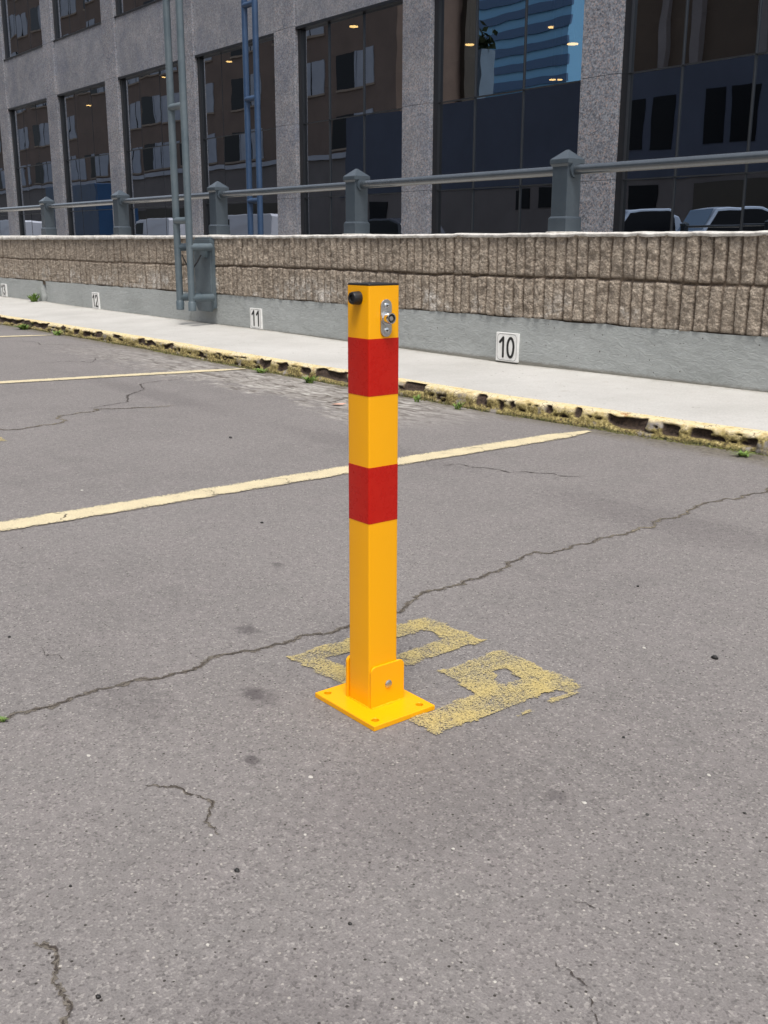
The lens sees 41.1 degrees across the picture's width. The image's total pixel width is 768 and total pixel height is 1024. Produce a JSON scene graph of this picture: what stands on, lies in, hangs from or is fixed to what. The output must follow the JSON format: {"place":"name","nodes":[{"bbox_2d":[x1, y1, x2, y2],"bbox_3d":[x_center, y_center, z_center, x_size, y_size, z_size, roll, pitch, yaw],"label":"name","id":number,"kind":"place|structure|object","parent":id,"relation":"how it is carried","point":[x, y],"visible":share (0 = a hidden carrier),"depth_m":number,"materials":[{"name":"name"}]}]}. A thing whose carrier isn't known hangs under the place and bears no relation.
{"place":"outdoors","nodes":[
{"label":"outdoors","id":0,"kind":"place"},
{"bbox_2d":[0,324,767,1023],"bbox_3d":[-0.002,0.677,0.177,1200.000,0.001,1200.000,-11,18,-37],"label":"asphalt ground","id":1,"kind":"structure","parent":0,"point":[144,908],"depth_m":1.53,"materials":[{"name":"grey asphalt"}]},
{"bbox_2d":[0,335,41,336],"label":"parking bay line","id":2,"kind":"object","parent":1,"relation":"on","point":[21,335],"visible":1,"depth_m":8.02,"materials":[{"name":"beige paint"}]},
{"bbox_2d":[15,324,30,329],"bbox_3d":[-3.045,-1.568,8.625,0.187,0.058,0.221,-11,18,-37],"label":"weed tuft","id":3,"kind":"object","parent":1,"relation":"on","point":[23,326],"visible":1,"depth_m":8.60,"materials":[{"name":"green plant"}]},
{"bbox_2d":[33,941,72,1023],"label":"asphalt crack","id":4,"kind":"object","parent":1,"relation":"on","point":[55,977],"visible":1,"depth_m":1.00,"materials":[{"name":"grey asphalt"}]},
{"bbox_2d":[0,405,170,429],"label":"asphalt crack","id":5,"kind":"object","parent":1,"relation":"on","point":[76,413],"visible":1,"depth_m":4.30,"materials":[{"name":"black asphalt"}]},
{"bbox_2d":[0,368,244,382],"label":"parking bay line","id":6,"kind":"object","parent":1,"relation":"on","point":[84,377],"visible":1,"depth_m":5.60,"materials":[{"name":"beige paint"}]},
{"bbox_2d":[94,378,180,407],"bbox_3d":[-1.211,-0.592,5.016,0.151,0.001,1.076,2,15,5],"label":"asphalt crack","id":7,"kind":"object","parent":1,"relation":"on","point":[132,393],"visible":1,"depth_m":4.86,"materials":[{"name":"black asphalt"}]},
{"bbox_2d":[146,784,218,834],"bbox_3d":[-0.245,0.376,1.324,0.046,0.001,0.167,-14,20,-42],"label":"asphalt crack","id":8,"kind":"object","parent":1,"relation":"on","point":[211,802],"visible":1,"depth_m":1.33,"materials":[{"name":"grey asphalt"}]},
{"bbox_2d":[241,0,263,234],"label":"pipe mast","id":9,"kind":"object","parent":1,"relation":"on","point":[248,99],"visible":0.63,"depth_m":9.73,"materials":[{"name":"metal"}]},
{"bbox_2d":[254,368,267,372],"bbox_3d":[-0.700,-0.798,5.760,0.146,0.029,0.117,5,16,19],"label":"weed tuft","id":10,"kind":"object","parent":1,"relation":"on","point":[259,371],"visible":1,"depth_m":5.76,"materials":[{"name":"green plant"}]},
{"bbox_2d":[0,430,589,530],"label":"parking bay line","id":11,"kind":"object","parent":1,"relation":"on","point":[112,508],"visible":0.96,"depth_m":3.03,"materials":[{"name":"beige paint"}]},
{"bbox_2d":[302,375,317,382],"bbox_3d":[-0.392,-0.696,5.346,0.114,0.043,0.128,-11,18,-37],"label":"weed tuft","id":12,"kind":"object","parent":1,"relation":"on","point":[307,379],"visible":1,"depth_m":5.34,"materials":[{"name":"green plant"}]},
{"bbox_2d":[315,282,434,730],"bbox_3d":[-0.015,-0.011,1.532,0.120,0.647,0.153,-11,18,-37],"label":"parking bollard","id":13,"kind":"object","parent":1,"relation":"on","point":[371,693],"visible":1,"depth_m":1.52,"materials":[{"name":"yellow metal"}]},
{"bbox_2d":[0,230,767,391],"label":"parapet wall","id":14,"kind":"structure","parent":1,"relation":"on","point":[684,307],"depth_m":5.62,"materials":[{"name":"concrete"}]},
{"bbox_2d":[1,284,7,296],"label":"number tile","id":15,"kind":"object","parent":14,"relation":"attached to","point":[4,290],"visible":1,"depth_m":11.62,"materials":[{"name":"grey tile"}]},
{"bbox_2d":[39,197,58,235],"bbox_3d":[-3.501,-3.076,10.666,0.191,0.402,0.192,-1,15,-4],"label":"railing post","id":16,"kind":"object","parent":14,"relation":"on","point":[48,228],"visible":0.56,"depth_m":10.63,"materials":[{"name":"grey paint"}]},
{"bbox_2d":[0,205,40,211],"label":"handrail tube","id":17,"kind":"object","parent":16,"relation":"attached to","point":[21,208],"visible":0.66,"depth_m":11.18,"materials":[{"name":"paint"}]},
{"bbox_2d":[92,292,100,308],"bbox_3d":[-2.736,-2.009,9.730,0.022,0.152,0.150,-11,18,-37],"label":"number tile","id":18,"kind":"object","parent":14,"relation":"attached to","point":[95,300],"visible":1,"depth_m":9.71,"materials":[{"name":"grey tile"}]},
{"bbox_2d":[111,190,130,235],"bbox_3d":[-2.398,-2.717,9.318,0.198,0.410,0.192,-11,18,-37],"label":"railing post","id":19,"kind":"object","parent":14,"relation":"on","point":[121,219],"visible":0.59,"depth_m":9.28,"materials":[{"name":"grey metal"}]},
{"bbox_2d":[47,199,112,208],"bbox_3d":[-2.947,-2.996,9.965,0.048,0.048,1.660,-11,18,-37],"label":"handrail tube","id":20,"kind":"object","parent":19,"relation":"attached to","point":[81,204],"visible":0.79,"depth_m":9.92,"materials":[{"name":"paint"}]},
{"bbox_2d":[121,192,208,203],"bbox_3d":[-1.841,-2.642,8.623,0.048,0.048,1.650,-11,18,-37],"label":"handrail tube","id":21,"kind":"object","parent":19,"relation":"attached to","point":[194,196],"visible":0.77,"depth_m":8.67,"materials":[{"name":"paint"}]},
{"bbox_2d":[162,0,216,311],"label":"pipe mast","id":22,"kind":"object","parent":14,"relation":"attached to","point":[201,294],"visible":1,"depth_m":7.70,"materials":[{"name":"grey paint"},{"name":"metal"}]},
{"bbox_2d":[207,181,229,234],"bbox_3d":[-1.293,-2.361,7.982,0.188,0.416,0.190,-11,18,-37],"label":"railing post","id":23,"kind":"object","parent":14,"relation":"on","point":[218,206],"visible":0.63,"depth_m":7.95,"materials":[{"name":"grey metal"}]},
{"bbox_2d":[219,182,345,197],"bbox_3d":[-0.733,-2.288,7.279,0.048,0.048,1.665,-11,18,-37],"label":"handrail tube","id":24,"kind":"object","parent":23,"relation":"attached to","point":[292,189],"visible":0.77,"depth_m":7.20,"materials":[{"name":"paint"}]},
{"bbox_2d":[250,308,262,328],"bbox_3d":[-0.940,-1.428,7.554,0.022,0.148,0.155,-11,18,-37],"label":"number tile","id":25,"kind":"object","parent":14,"relation":"attached to","point":[256,319],"visible":1,"depth_m":7.54,"materials":[{"name":"grey tile"}]},
{"bbox_2d":[343,169,369,234],"bbox_3d":[-0.177,-2.004,6.636,0.184,0.420,0.184,-11,18,-37],"label":"railing post","id":26,"kind":"object","parent":14,"relation":"on","point":[356,223],"visible":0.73,"depth_m":6.60,"materials":[{"name":"grey metal"}]},
{"bbox_2d":[360,166,552,188],"bbox_3d":[0.381,-1.931,5.927,0.048,0.048,1.670,-11,18,-37],"label":"handrail tube","id":27,"kind":"object","parent":26,"relation":"attached to","point":[485,176],"visible":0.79,"depth_m":5.82,"materials":[{"name":"paint"}]},
{"bbox_2d":[496,332,519,362],"bbox_3d":[0.676,-0.901,5.593,0.023,0.155,0.165,-11,18,-37],"label":"number tile","id":28,"kind":"object","parent":14,"relation":"attached to","point":[507,347],"visible":1,"depth_m":5.58,"materials":[{"name":"white ceramic"}]},
{"bbox_2d":[546,150,584,232],"bbox_3d":[0.939,-1.646,5.277,0.191,0.420,0.196,-11,18,-37],"label":"railing post","id":29,"kind":"object","parent":14,"relation":"on","point":[564,217],"visible":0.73,"depth_m":5.24,"materials":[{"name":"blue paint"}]},
{"bbox_3d":[2.048,-1.288,3.921,0.193,0.420,0.199,-11,18,-37],"label":"railing post","id":30,"kind":"object","parent":14,"relation":"on","visible":0},
{"bbox_2d":[573,150,767,174],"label":"handrail tube","id":31,"kind":"object","parent":30,"relation":"attached to","point":[696,161],"visible":1,"depth_m":4.73,"materials":[{"name":"paint"}]},
{"bbox_2d":[0,315,767,455],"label":"kerb","id":32,"kind":"structure","parent":1,"relation":"on","point":[733,438],"depth_m":4.44,"materials":[{"name":"beige concrete"}]},
{"bbox_2d":[0,488,767,721],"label":"asphalt crack","id":33,"kind":"object","parent":1,"relation":"on","point":[245,650],"visible":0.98,"depth_m":1.91,"materials":[{"name":"grey asphalt"}]},
{"bbox_2d":[0,324,767,456],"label":"kerb moss","id":34,"kind":"object","parent":1,"relation":"on","point":[668,440],"visible":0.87,"depth_m":4.18,"materials":[{"name":"plant"}]},
{"bbox_2d":[286,617,486,683],"bbox_3d":[0.009,0.243,1.829,0.336,0.001,0.176,-11,18,-37],"label":"painted bay number","id":35,"kind":"object","parent":1,"relation":"on","point":[338,668],"visible":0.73,"depth_m":1.83,"materials":[{"name":"yellow paint"}]},
{"bbox_2d":[413,394,420,401],"bbox_3d":[0.157,-0.523,4.700,0.039,0.039,0.058,-3,15,-12],"label":"weed tuft","id":36,"kind":"object","parent":1,"relation":"on","point":[417,398],"visible":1,"depth_m":4.71,"materials":[{"name":"green plant"}]},
{"bbox_2d":[452,401,464,409],"bbox_3d":[0.332,-0.469,4.498,0.071,0.037,0.057,2,15,5],"label":"weed tuft","id":37,"kind":"object","parent":1,"relation":"on","point":[458,406],"visible":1,"depth_m":4.49,"materials":[{"name":"green plant"}]},
{"bbox_2d":[409,650,580,734],"bbox_3d":[0.151,0.289,1.654,0.320,0.001,0.216,-11,18,-37],"label":"painted bay number","id":38,"kind":"object","parent":1,"relation":"on","point":[479,690],"visible":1,"depth_m":1.66,"materials":[{"name":"yellow paint"}]},
{"bbox_2d":[433,464,582,476],"bbox_3d":[0.392,-0.135,3.285,0.502,0.001,0.060,6,16,22],"label":"asphalt crack","id":39,"kind":"object","parent":1,"relation":"on","point":[506,471],"visible":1,"depth_m":3.29,"materials":[{"name":"grey asphalt"}]},
{"bbox_2d":[552,959,590,987],"bbox_3d":[0.186,0.458,1.015,0.008,0.001,0.054,-11,18,-37],"label":"asphalt crack","id":40,"kind":"object","parent":1,"relation":"on","point":[573,974],"visible":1,"depth_m":1.01,"materials":[{"name":"grey asphalt"}]},
{"bbox_2d":[730,450,757,456],"bbox_3d":[1.238,-0.201,3.515,0.100,0.020,0.091,-8,17,-28],"label":"weed tuft","id":41,"kind":"object","parent":1,"relation":"on","point":[740,453],"visible":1,"depth_m":3.51,"materials":[{"name":"green plant"}]},
{"bbox_2d":[0,0,767,235],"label":"office building","id":42,"kind":"structure","parent":0,"point":[380,89],"depth_m":16.20,"materials":[{"name":"grey stone"}]},
{"bbox_2d":[0,128,9,235],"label":"window frame","id":43,"kind":"structure","parent":42,"relation":"in","point":[4,223],"depth_m":30.34,"materials":[{"name":"black glass"}]},
{"bbox_2d":[1,0,42,60],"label":"window frame","id":44,"kind":"structure","parent":42,"relation":"in","point":[21,21],"depth_m":27.36,"materials":[{"name":"black glass"}]},
{"bbox_2d":[8,98,55,235],"bbox_3d":[-9.573,-8.942,28.173,0.150,4.310,2.969,-11,18,-37],"label":"window frame","id":45,"kind":"structure","parent":42,"relation":"in","point":[29,121],"depth_m":28.25,"materials":[{"name":"black glass"}]},
{"bbox_2d":[52,0,100,41],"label":"window frame","id":46,"kind":"structure","parent":42,"relation":"in","point":[70,17],"depth_m":24.74,"materials":[{"name":"black glass"}]},
{"bbox_2d":[57,81,113,235],"bbox_3d":[-7.321,-8.222,25.440,0.150,4.310,2.969,-11,18,-37],"label":"window frame","id":47,"kind":"structure","parent":42,"relation":"in","point":[83,112],"depth_m":25.41,"materials":[{"name":"black glass"}]},
{"bbox_2d":[114,0,159,17],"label":"window frame","id":48,"kind":"structure","parent":42,"relation":"in","point":[123,7],"depth_m":22.49,"materials":[{"name":"black glass"}]},
{"bbox_2d":[118,60,185,234],"bbox_3d":[-5.069,-7.501,22.707,0.150,4.310,2.969,-11,18,-37],"label":"window frame","id":49,"kind":"structure","parent":42,"relation":"in","point":[144,92],"depth_m":22.79,"materials":[{"name":"black glass"}]},
{"bbox_2d":[195,33,277,234],"bbox_3d":[-2.817,-6.780,19.974,0.150,4.310,2.969,-11,18,-37],"label":"window frame","id":50,"kind":"structure","parent":42,"relation":"in","point":[220,71],"depth_m":19.98,"materials":[{"name":"black glass"}]},
{"bbox_2d":[295,0,402,234],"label":"window frame","id":51,"kind":"structure","parent":42,"relation":"in","point":[350,63],"depth_m":17.05,"materials":[{"name":"black glass"}]},
{"bbox_2d":[431,0,584,233],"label":"window frame","id":52,"kind":"structure","parent":42,"relation":"in","point":[507,73],"depth_m":14.49,"materials":[{"name":"black glass"}]},
{"bbox_2d":[613,0,767,231],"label":"window frame","id":53,"kind":"structure","parent":42,"relation":"in","point":[694,82],"depth_m":12.13,"materials":[{"name":"black glass"}]},
{"bbox_2d":[0,296,767,430],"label":"pavement","id":54,"kind":"structure","parent":0,"point":[741,408],"depth_m":5.18,"materials":[{"name":"concrete"}]},
{"bbox_2d":[27,293,39,301],"bbox_3d":[-3.692,-2.265,10.795,0.176,0.105,0.181,-11,18,-37],"label":"weed tuft","id":55,"kind":"object","parent":54,"relation":"on","point":[32,298],"visible":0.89,"depth_m":10.77,"materials":[{"name":"green plant"}]}
]}

